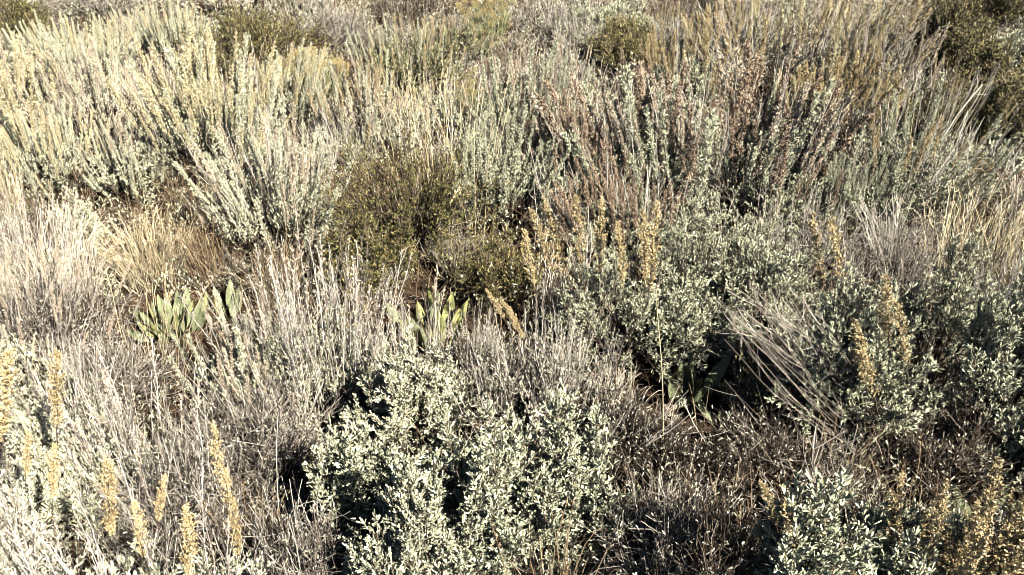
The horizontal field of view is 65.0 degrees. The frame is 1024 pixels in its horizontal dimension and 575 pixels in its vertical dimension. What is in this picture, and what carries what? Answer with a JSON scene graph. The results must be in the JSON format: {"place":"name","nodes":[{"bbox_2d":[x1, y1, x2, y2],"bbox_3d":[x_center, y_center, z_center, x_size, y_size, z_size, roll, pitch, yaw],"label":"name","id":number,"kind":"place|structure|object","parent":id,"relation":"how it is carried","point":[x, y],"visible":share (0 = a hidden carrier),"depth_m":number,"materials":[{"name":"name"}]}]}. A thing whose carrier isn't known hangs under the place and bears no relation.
{"place":"outdoors","nodes":[
{"label":"outdoors","id":0,"kind":"place"},
{"bbox_2d":[0,0,1023,574],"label":"ground","id":1,"kind":"structure","parent":0,"point":[642,376],"depth_m":3.23,"materials":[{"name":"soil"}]},
{"bbox_2d":[0,0,60,47],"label":"bitterbrush","id":2,"kind":"object","parent":1,"relation":"on","point":[13,14],"visible":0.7,"depth_m":6.58,"materials":[{"name":"green plant"}]},
{"bbox_2d":[0,324,74,450],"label":"sagebrush","id":3,"kind":"object","parent":1,"relation":"on","point":[16,379],"visible":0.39,"depth_m":2.48,"materials":[{"name":"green plant"}]},
{"bbox_2d":[0,31,78,160],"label":"sagebrush","id":4,"kind":"object","parent":1,"relation":"on","point":[8,96],"visible":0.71,"depth_m":4.47,"materials":[{"name":"green plant"}]},
{"bbox_2d":[0,173,82,311],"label":"sagebrush","id":5,"kind":"object","parent":1,"relation":"on","point":[16,239],"visible":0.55,"depth_m":3.13,"materials":[{"name":"beige plant"}]},
{"bbox_2d":[0,346,86,574],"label":"sagebrush","id":6,"kind":"object","parent":1,"relation":"on","point":[9,565],"visible":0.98,"depth_m":1.77,"materials":[{"name":"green plant"}]},
{"bbox_2d":[0,96,111,202],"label":"sagebrush","id":7,"kind":"object","parent":1,"relation":"on","point":[59,153],"visible":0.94,"depth_m":4.03,"materials":[{"name":"green plant"}]},
{"bbox_2d":[0,387,119,544],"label":"sagebrush","id":8,"kind":"object","parent":1,"relation":"on","point":[39,464],"visible":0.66,"depth_m":2.14,"materials":[{"name":"green plant"}]},
{"bbox_2d":[1,329,124,469],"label":"sagebrush","id":9,"kind":"object","parent":1,"relation":"on","point":[68,385],"visible":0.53,"depth_m":2.36,"materials":[{"name":"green plant"}]},
{"bbox_2d":[0,17,140,154],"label":"sagebrush","id":10,"kind":"object","parent":1,"relation":"on","point":[95,88],"visible":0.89,"depth_m":4.51,"materials":[{"name":"green plant"}]},
{"bbox_2d":[0,10,140,75],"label":"sagebrush","id":11,"kind":"object","parent":1,"relation":"on","point":[101,48],"visible":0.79,"depth_m":5.67,"materials":[{"name":"green plant"}]},
{"bbox_2d":[0,232,149,389],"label":"sagebrush","id":12,"kind":"object","parent":1,"relation":"on","point":[59,307],"visible":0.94,"depth_m":2.77,"materials":[{"name":"grey plant"}]},
{"bbox_2d":[46,185,109,266],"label":"sagebrush","id":13,"kind":"object","parent":1,"relation":"on","point":[87,215],"visible":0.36,"depth_m":3.41,"materials":[{"name":"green plant"}]},
{"bbox_2d":[0,180,163,309],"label":"grass clump","id":14,"kind":"object","parent":1,"relation":"on","point":[77,261],"visible":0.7,"depth_m":3.21,"materials":[{"name":"plant"}]},
{"bbox_2d":[21,320,190,419],"bbox_3d":[-1.322,0.287,2.655,0.533,0.385,0.515,0,31,0],"label":"dead brush","id":15,"kind":"object","parent":1,"relation":"on","point":[112,350],"visible":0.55,"depth_m":2.65,"materials":[{"name":"grey plant"}]},
{"bbox_2d":[29,336,203,529],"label":"sagebrush","id":16,"kind":"object","parent":1,"relation":"on","point":[118,437],"visible":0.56,"depth_m":2.17,"materials":[{"name":"grey plant"}]},
{"bbox_2d":[73,112,168,206],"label":"sagebrush","id":17,"kind":"object","parent":1,"relation":"on","point":[120,156],"visible":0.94,"depth_m":3.93,"materials":[{"name":"green plant"}]},
{"bbox_2d":[0,415,271,574],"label":"sagebrush","id":18,"kind":"object","parent":1,"relation":"on","point":[187,560],"visible":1,"depth_m":1.54,"materials":[{"name":"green plant"}]},
{"bbox_2d":[50,193,223,295],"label":"grass clump","id":19,"kind":"object","parent":1,"relation":"on","point":[125,260],"visible":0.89,"depth_m":3.30,"materials":[{"name":"plant"}]},
{"bbox_2d":[126,285,209,342],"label":"broadleaf plant","id":20,"kind":"object","parent":1,"relation":"on","point":[182,309],"visible":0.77,"depth_m":3.06,"materials":[{"name":"green plant"}]},
{"bbox_2d":[122,0,215,62],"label":"sagebrush","id":21,"kind":"object","parent":1,"relation":"on","point":[169,31],"visible":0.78,"depth_m":5.99,"materials":[{"name":"green plant"}]},
{"bbox_2d":[78,396,265,572],"bbox_3d":[-0.890,0.538,2.095,0.463,0.509,0.451,0,31,0],"label":"dead brush","id":22,"kind":"object","parent":1,"relation":"on","point":[186,471],"visible":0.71,"depth_m":2.09,"materials":[{"name":"grey plant"}]},
{"bbox_2d":[100,15,290,182],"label":"sagebrush","id":23,"kind":"object","parent":1,"relation":"on","point":[199,107],"visible":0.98,"depth_m":4.03,"materials":[{"name":"green plant"}]},
{"bbox_2d":[145,196,263,291],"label":"grass clump","id":24,"kind":"object","parent":1,"relation":"on","point":[198,262],"visible":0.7,"depth_m":3.29,"materials":[{"name":"brown plant"}]},
{"bbox_2d":[167,287,284,423],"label":"sagebrush","id":25,"kind":"object","parent":1,"relation":"on","point":[232,359],"visible":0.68,"depth_m":2.51,"materials":[{"name":"grey plant"}]},
{"bbox_2d":[129,351,373,545],"bbox_3d":[-0.725,0.459,2.278,0.668,0.525,0.706,0,31,0],"label":"dead brush","id":26,"kind":"object","parent":1,"relation":"on","point":[284,447],"visible":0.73,"depth_m":2.22,"materials":[{"name":"grey plant"}]},
{"bbox_2d":[172,0,338,81],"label":"bitterbrush","id":27,"kind":"object","parent":1,"relation":"on","point":[258,29],"visible":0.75,"depth_m":5.71,"materials":[{"name":"green plant"}]},
{"bbox_2d":[204,234,312,299],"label":"sagebrush","id":28,"kind":"object","parent":1,"relation":"on","point":[239,274],"visible":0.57,"depth_m":3.24,"materials":[{"name":"grey plant"}]},
{"bbox_2d":[173,94,362,263],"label":"sagebrush","id":29,"kind":"object","parent":1,"relation":"on","point":[296,189],"visible":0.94,"depth_m":3.25,"materials":[{"name":"green plant"}]},
{"bbox_2d":[244,37,339,137],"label":"sagebrush","id":30,"kind":"object","parent":1,"relation":"on","point":[300,100],"visible":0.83,"depth_m":4.65,"materials":[{"name":"green plant"}]},
{"bbox_2d":[180,200,413,437],"bbox_3d":[-0.618,0.132,2.478,0.522,0.807,0.652,20,36,29],"label":"sagebrush","id":31,"kind":"object","parent":1,"relation":"on","point":[303,340],"visible":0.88,"depth_m":2.48,"materials":[{"name":"grey plant"}]},
{"bbox_2d":[218,470,387,574],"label":"dead brush","id":32,"kind":"object","parent":1,"relation":"on","point":[321,563],"visible":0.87,"depth_m":1.76,"materials":[{"name":"grey plant"}]},
{"bbox_2d":[290,0,376,56],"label":"dead brush","id":33,"kind":"object","parent":1,"relation":"on","point":[334,26],"visible":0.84,"depth_m":5.99,"materials":[{"name":"grey plant"}]},
{"bbox_2d":[286,104,390,175],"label":"sagebrush","id":34,"kind":"object","parent":1,"relation":"on","point":[367,151],"visible":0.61,"depth_m":4.28,"materials":[{"name":"green plant"}]},
{"bbox_2d":[302,414,405,570],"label":"sagebrush","id":35,"kind":"object","parent":1,"relation":"on","point":[357,475],"visible":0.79,"depth_m":1.92,"materials":[{"name":"green plant"}]},
{"bbox_2d":[302,49,414,150],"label":"sagebrush","id":36,"kind":"object","parent":1,"relation":"on","point":[367,102],"visible":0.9,"depth_m":4.35,"materials":[{"name":"green plant"}]},
{"bbox_2d":[311,198,423,315],"bbox_3d":[-0.560,-0.141,3.132,0.429,0.473,0.404,-25,39,-35],"label":"bitterbrush","id":37,"kind":"object","parent":1,"relation":"on","point":[377,255],"visible":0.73,"depth_m":3.09,"materials":[{"name":"green plant"}]},
{"bbox_2d":[322,287,450,394],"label":"sagebrush","id":38,"kind":"object","parent":1,"relation":"on","point":[375,367],"visible":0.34,"depth_m":2.57,"materials":[{"name":"grey plant"}]},
{"bbox_2d":[334,323,474,465],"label":"sagebrush","id":39,"kind":"object","parent":1,"relation":"on","point":[404,386],"visible":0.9,"depth_m":2.27,"materials":[{"name":"green plant"}]},
{"bbox_2d":[344,4,467,99],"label":"sagebrush","id":40,"kind":"object","parent":1,"relation":"on","point":[428,57],"visible":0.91,"depth_m":5.18,"materials":[{"name":"green plant"}]},
{"bbox_2d":[348,0,471,28],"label":"dead brush","id":41,"kind":"object","parent":1,"relation":"on","point":[389,6],"visible":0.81,"depth_m":7.08,"materials":[{"name":"grey plant"}]},
{"bbox_2d":[338,449,483,574],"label":"sagebrush","id":42,"kind":"object","parent":1,"relation":"on","point":[414,538],"visible":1,"depth_m":1.65,"materials":[{"name":"green plant"}]},
{"bbox_2d":[315,105,510,269],"bbox_3d":[-0.412,-0.393,3.271,0.817,0.756,0.732,0,31,0],"label":"bitterbrush","id":43,"kind":"object","parent":1,"relation":"on","point":[444,188],"visible":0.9,"depth_m":3.20,"materials":[{"name":"green plant"}]},
{"bbox_2d":[327,58,519,253],"bbox_3d":[-0.375,-0.526,3.388,0.875,0.785,0.789,-23,38,-32],"label":"grass clump","id":44,"kind":"object","parent":1,"relation":"on","point":[424,140],"visible":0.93,"depth_m":3.38,"materials":[{"name":"plant"}]},
{"bbox_2d":[386,287,468,353],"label":"broadleaf plant","id":45,"kind":"object","parent":1,"relation":"on","point":[419,334],"visible":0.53,"depth_m":2.93,"materials":[{"name":"green plant"}]},
{"bbox_2d":[404,10,494,67],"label":"sagebrush","id":46,"kind":"object","parent":1,"relation":"on","point":[454,34],"visible":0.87,"depth_m":5.86,"materials":[{"name":"green plant"}]},
{"bbox_2d":[420,220,491,288],"bbox_3d":[-0.239,-0.105,3.232,0.330,0.305,0.286,18,35,27],"label":"bitterbrush","id":47,"kind":"object","parent":1,"relation":"on","point":[449,252],"visible":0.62,"depth_m":3.23,"materials":[{"name":"green plant"}]},
{"bbox_2d":[369,399,562,574],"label":"sagebrush","id":48,"kind":"object","parent":1,"relation":"on","point":[491,480],"visible":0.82,"depth_m":1.74,"materials":[{"name":"green plant"}]},
{"bbox_2d":[414,297,521,399],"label":"sagebrush","id":49,"kind":"object","parent":1,"relation":"on","point":[465,358],"visible":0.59,"depth_m":2.61,"materials":[{"name":"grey plant"}]},
{"bbox_2d":[455,0,516,56],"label":"rabbitbrush","id":50,"kind":"object","parent":1,"relation":"on","point":[497,28],"visible":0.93,"depth_m":6.21,"materials":[{"name":"green plant"}]},
{"bbox_2d":[447,218,548,317],"bbox_3d":[-0.055,-0.068,3.123,0.399,0.383,0.405,0,31,0],"label":"bitterbrush","id":51,"kind":"object","parent":1,"relation":"on","point":[503,259],"visible":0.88,"depth_m":3.09,"materials":[{"name":"green plant"}]},
{"bbox_2d":[1,0,1013,574],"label":"fallen twigs","id":52,"kind":"object","parent":1,"relation":"on","point":[455,288],"visible":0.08,"depth_m":3.09,"materials":[{"name":"brown wood"}]},
{"bbox_2d":[446,92,570,235],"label":"sagebrush","id":53,"kind":"object","parent":1,"relation":"on","point":[513,176],"visible":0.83,"depth_m":3.47,"materials":[{"name":"green plant"}]},
{"bbox_2d":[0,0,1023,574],"bbox_3d":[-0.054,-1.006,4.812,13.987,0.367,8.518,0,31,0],"label":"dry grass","id":54,"kind":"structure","parent":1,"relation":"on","point":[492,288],"depth_m":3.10,"materials":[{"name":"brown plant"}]},
{"bbox_2d":[0,0,1023,574],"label":"undergrowth sprigs","id":55,"kind":"object","parent":1,"relation":"on","point":[480,308],"visible":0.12,"depth_m":3.55,"materials":[{"name":"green plant"}]},
{"bbox_2d":[0,0,1023,574],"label":"undergrowth twigs","id":56,"kind":"object","parent":1,"relation":"on","point":[620,358],"visible":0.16,"depth_m":3.52,"materials":[{"name":"grey plant"}]},
{"bbox_2d":[0,0,1023,574],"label":"undergrowth straw","id":57,"kind":"object","parent":1,"relation":"on","point":[168,196],"visible":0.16,"depth_m":3.65,"materials":[{"name":"beige plant"}]},
{"bbox_2d":[0,36,1023,574],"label":"undergrowth stalks","id":58,"kind":"object","parent":1,"relation":"on","point":[242,550],"visible":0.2,"depth_m":3.16,"materials":[{"name":"beige plant"}]},
{"bbox_2d":[443,36,601,167],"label":"sagebrush","id":59,"kind":"object","parent":1,"relation":"on","point":[497,103],"visible":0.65,"depth_m":4.21,"materials":[{"name":"green plant"}]},
{"bbox_2d":[443,278,637,464],"bbox_3d":[0.089,0.262,2.341,0.556,0.608,0.574,0,31,0],"label":"sagebrush","id":60,"kind":"object","parent":1,"relation":"on","point":[542,375],"visible":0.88,"depth_m":2.34,"materials":[{"name":"grey plant"}]},
{"bbox_2d":[495,0,597,38],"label":"sagebrush","id":61,"kind":"object","parent":1,"relation":"on","point":[545,5],"visible":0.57,"depth_m":6.81,"materials":[{"name":"green plant"}]},
{"bbox_2d":[518,88,630,210],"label":"sagebrush","id":62,"kind":"object","parent":1,"relation":"on","point":[562,119],"visible":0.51,"depth_m":3.60,"materials":[{"name":"green plant"}]},
{"bbox_2d":[509,379,640,574],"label":"sagebrush","id":63,"kind":"object","parent":1,"relation":"on","point":[569,454],"visible":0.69,"depth_m":1.84,"materials":[{"name":"green plant"}]},
{"bbox_2d":[535,152,684,263],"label":"sagebrush","id":64,"kind":"object","parent":1,"relation":"on","point":[631,226],"visible":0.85,"depth_m":3.33,"materials":[{"name":"green plant"}]},
{"bbox_2d":[560,0,666,46],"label":"sagebrush","id":65,"kind":"object","parent":1,"relation":"on","point":[613,9],"visible":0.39,"depth_m":6.43,"materials":[{"name":"green plant"}]},
{"bbox_2d":[520,194,708,406],"bbox_3d":[0.393,-0.016,2.675,0.561,0.791,0.638,14,34,23],"label":"sagebrush","id":66,"kind":"object","parent":1,"relation":"on","point":[605,286],"visible":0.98,"depth_m":2.62,"materials":[{"name":"green plant"}]},
{"bbox_2d":[582,12,665,79],"bbox_3d":[0.799,-1.768,5.946,0.572,0.536,0.752,-7,32,-11],"label":"bitterbrush","id":67,"kind":"object","parent":1,"relation":"on","point":[623,35],"visible":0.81,"depth_m":5.83,"materials":[{"name":"green plant"}]},
{"bbox_2d":[562,470,694,574],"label":"dead brush","id":68,"kind":"object","parent":1,"relation":"on","point":[617,545],"visible":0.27,"depth_m":1.89,"materials":[{"name":"brown plant"}]},
{"bbox_2d":[525,49,735,221],"bbox_3d":[0.564,-0.650,3.673,0.839,0.850,0.867,24,38,34],"label":"sagebrush","id":69,"kind":"object","parent":1,"relation":"on","point":[655,157],"visible":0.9,"depth_m":3.57,"materials":[{"name":"green plant"}]},
{"bbox_2d":[577,381,696,489],"bbox_3d":[0.331,0.433,2.293,0.378,0.344,0.294,13,33,20],"label":"dead brush","id":70,"kind":"object","parent":1,"relation":"on","point":[632,418],"visible":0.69,"depth_m":2.27,"materials":[{"name":"grey plant"}]},
{"bbox_2d":[578,464,758,574],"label":"dead brush","id":71,"kind":"object","parent":1,"relation":"on","point":[658,547],"visible":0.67,"depth_m":1.81,"materials":[{"name":"grey plant"}]},
{"bbox_2d":[600,397,746,527],"bbox_3d":[0.455,0.504,2.180,0.449,0.330,0.409,26,40,36],"label":"dead brush","id":72,"kind":"object","parent":1,"relation":"on","point":[682,461],"visible":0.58,"depth_m":2.19,"materials":[{"name":"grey plant"}]},
{"bbox_2d":[625,273,741,381],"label":"sagebrush","id":73,"kind":"object","parent":1,"relation":"on","point":[697,324],"visible":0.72,"depth_m":2.69,"materials":[{"name":"green plant"}]},
{"bbox_2d":[652,354,730,409],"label":"broadleaf plant","id":74,"kind":"object","parent":1,"relation":"on","point":[686,375],"visible":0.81,"depth_m":2.64,"materials":[{"name":"green plant"}]},
{"bbox_2d":[621,472,773,574],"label":"dead brush","id":75,"kind":"object","parent":1,"relation":"on","point":[719,547],"visible":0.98,"depth_m":1.66,"materials":[{"name":"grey plant"}]},
{"bbox_2d":[639,6,762,108],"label":"sagebrush","id":76,"kind":"object","parent":1,"relation":"on","point":[707,69],"visible":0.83,"depth_m":5.24,"materials":[{"name":"green plant"}]},
{"bbox_2d":[608,182,832,338],"bbox_3d":[0.795,-0.068,2.981,0.715,0.590,0.777,-24,39,-35],"label":"sagebrush","id":77,"kind":"object","parent":1,"relation":"on","point":[699,252],"visible":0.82,"depth_m":2.93,"materials":[{"name":"green plant"}]},
{"bbox_2d":[694,0,807,70],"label":"sagebrush","id":78,"kind":"object","parent":1,"relation":"on","point":[747,27],"visible":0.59,"depth_m":6.07,"materials":[{"name":"green plant"}]},
{"bbox_2d":[656,37,883,234],"bbox_3d":[1.120,-0.691,3.696,0.908,0.934,0.746,-13,33,-21],"label":"sagebrush","id":79,"kind":"object","parent":1,"relation":"on","point":[786,140],"visible":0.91,"depth_m":3.62,"materials":[{"name":"green plant"}]},
{"bbox_2d":[698,236,842,374],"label":"sagebrush","id":80,"kind":"object","parent":1,"relation":"on","point":[779,287],"visible":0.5,"depth_m":2.79,"materials":[{"name":"green plant"}]},
{"bbox_2d":[697,398,854,512],"bbox_3d":[0.734,0.483,2.232,0.434,0.332,0.370,8,32,13],"label":"dead brush","id":81,"kind":"object","parent":1,"relation":"on","point":[740,449],"visible":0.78,"depth_m":2.23,"materials":[{"name":"brown plant"}]},
{"bbox_2d":[741,163,854,252],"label":"sagebrush","id":82,"kind":"object","parent":1,"relation":"on","point":[799,193],"visible":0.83,"depth_m":3.49,"materials":[{"name":"green plant"}]},
{"bbox_2d":[715,279,907,446],"bbox_3d":[0.896,0.217,2.323,0.742,0.697,0.297,0,31,0],"label":"dead brush","id":83,"kind":"object","parent":1,"relation":"on","point":[787,329],"visible":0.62,"depth_m":2.25,"materials":[{"name":"beige plant"}]},
{"bbox_2d":[680,0,946,96],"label":"sagebrush","id":84,"kind":"object","parent":1,"relation":"on","point":[818,37],"visible":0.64,"depth_m":5.15,"materials":[{"name":"green plant"}]},
{"bbox_2d":[751,178,879,287],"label":"sagebrush","id":85,"kind":"object","parent":1,"relation":"on","point":[804,235],"visible":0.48,"depth_m":3.33,"materials":[{"name":"green plant"}]},
{"bbox_2d":[750,466,885,574],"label":"sagebrush","id":86,"kind":"object","parent":1,"relation":"on","point":[793,539],"visible":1,"depth_m":1.54,"materials":[{"name":"green plant"}]},
{"bbox_2d":[775,40,907,152],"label":"sagebrush","id":87,"kind":"object","parent":1,"relation":"on","point":[853,81],"visible":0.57,"depth_m":4.38,"materials":[{"name":"green plant"}]},
{"bbox_2d":[765,211,951,446],"bbox_3d":[0.982,0.202,2.318,0.499,0.764,0.507,-10,33,-17],"label":"sagebrush","id":88,"kind":"object","parent":1,"relation":"on","point":[865,339],"visible":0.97,"depth_m":2.27,"materials":[{"name":"green plant"}]},
{"bbox_2d":[802,125,924,248],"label":"sagebrush","id":89,"kind":"object","parent":1,"relation":"on","point":[878,197],"visible":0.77,"depth_m":3.55,"materials":[{"name":"green plant"}]},
{"bbox_2d":[825,191,951,309],"bbox_3d":[1.544,-0.127,3.262,0.487,0.499,0.476,20,36,29],"label":"dead brush","id":90,"kind":"object","parent":1,"relation":"on","point":[910,274],"visible":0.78,"depth_m":3.21,"materials":[{"name":"grey plant"}]},
{"bbox_2d":[818,0,966,116],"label":"sagebrush","id":91,"kind":"object","parent":1,"relation":"on","point":[877,49],"visible":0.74,"depth_m":4.76,"materials":[{"name":"green plant"}]},
{"bbox_2d":[804,71,1023,239],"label":"sagebrush","id":92,"kind":"object","parent":1,"relation":"on","point":[915,168],"visible":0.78,"depth_m":3.63,"materials":[{"name":"green plant"}]},
{"bbox_2d":[849,470,982,574],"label":"sagebrush","id":93,"kind":"object","parent":1,"relation":"on","point":[884,560],"visible":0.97,"depth_m":1.60,"materials":[{"name":"green plant"}]},
{"bbox_2d":[847,483,988,573],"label":"sagebrush","id":94,"kind":"object","parent":1,"relation":"on","point":[955,524],"visible":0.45,"depth_m":1.91,"materials":[{"name":"green plant"}]},
{"bbox_2d":[855,386,1023,515],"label":"dead brush","id":95,"kind":"object","parent":1,"relation":"on","point":[966,460],"visible":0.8,"depth_m":2.18,"materials":[{"name":"brown plant"}]},
{"bbox_2d":[882,224,1009,405],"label":"sagebrush","id":96,"kind":"object","parent":1,"relation":"on","point":[947,318],"visible":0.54,"depth_m":2.62,"materials":[{"name":"green plant"}]},
{"bbox_2d":[896,0,1003,90],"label":"bitterbrush","id":97,"kind":"object","parent":1,"relation":"on","point":[957,33],"visible":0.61,"depth_m":5.20,"materials":[{"name":"green plant"}]},
{"bbox_2d":[893,57,1017,155],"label":"sagebrush","id":98,"kind":"object","parent":1,"relation":"on","point":[979,114],"visible":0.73,"depth_m":4.35,"materials":[{"name":"green plant"}]},
{"bbox_2d":[888,168,1023,316],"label":"grass clump","id":99,"kind":"object","parent":1,"relation":"on","point":[983,240],"visible":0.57,"depth_m":3.26,"materials":[{"name":"plant"}]},
{"bbox_2d":[892,456,1023,574],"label":"sagebrush","id":100,"kind":"object","parent":1,"relation":"on","point":[978,532],"visible":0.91,"depth_m":1.58,"materials":[{"name":"yellow plant"}]},
{"bbox_2d":[932,34,1023,123],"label":"bitterbrush","id":101,"kind":"object","parent":1,"relation":"on","point":[989,59],"visible":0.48,"depth_m":4.69,"materials":[{"name":"green plant"}]},
{"bbox_2d":[941,257,1023,445],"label":"sagebrush","id":102,"kind":"object","parent":1,"relation":"on","point":[996,359],"visible":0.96,"depth_m":2.25,"materials":[{"name":"green plant"}]},
{"bbox_2d":[952,55,1023,151],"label":"bitterbrush","id":103,"kind":"object","parent":1,"relation":"on","point":[1005,93],"visible":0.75,"depth_m":4.28,"materials":[{"name":"green plant"}]},
{"bbox_2d":[968,400,1023,504],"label":"sagebrush","id":104,"kind":"object","parent":1,"relation":"on","point":[1015,447],"visible":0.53,"depth_m":2.17,"materials":[{"name":"green plant"}]},
{"bbox_2d":[713,308,825,430],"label":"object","id":105,"kind":"object","parent":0,"point":[752,381],"visible":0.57,"depth_m":2.54,"materials":[{"name":"beige plant"}]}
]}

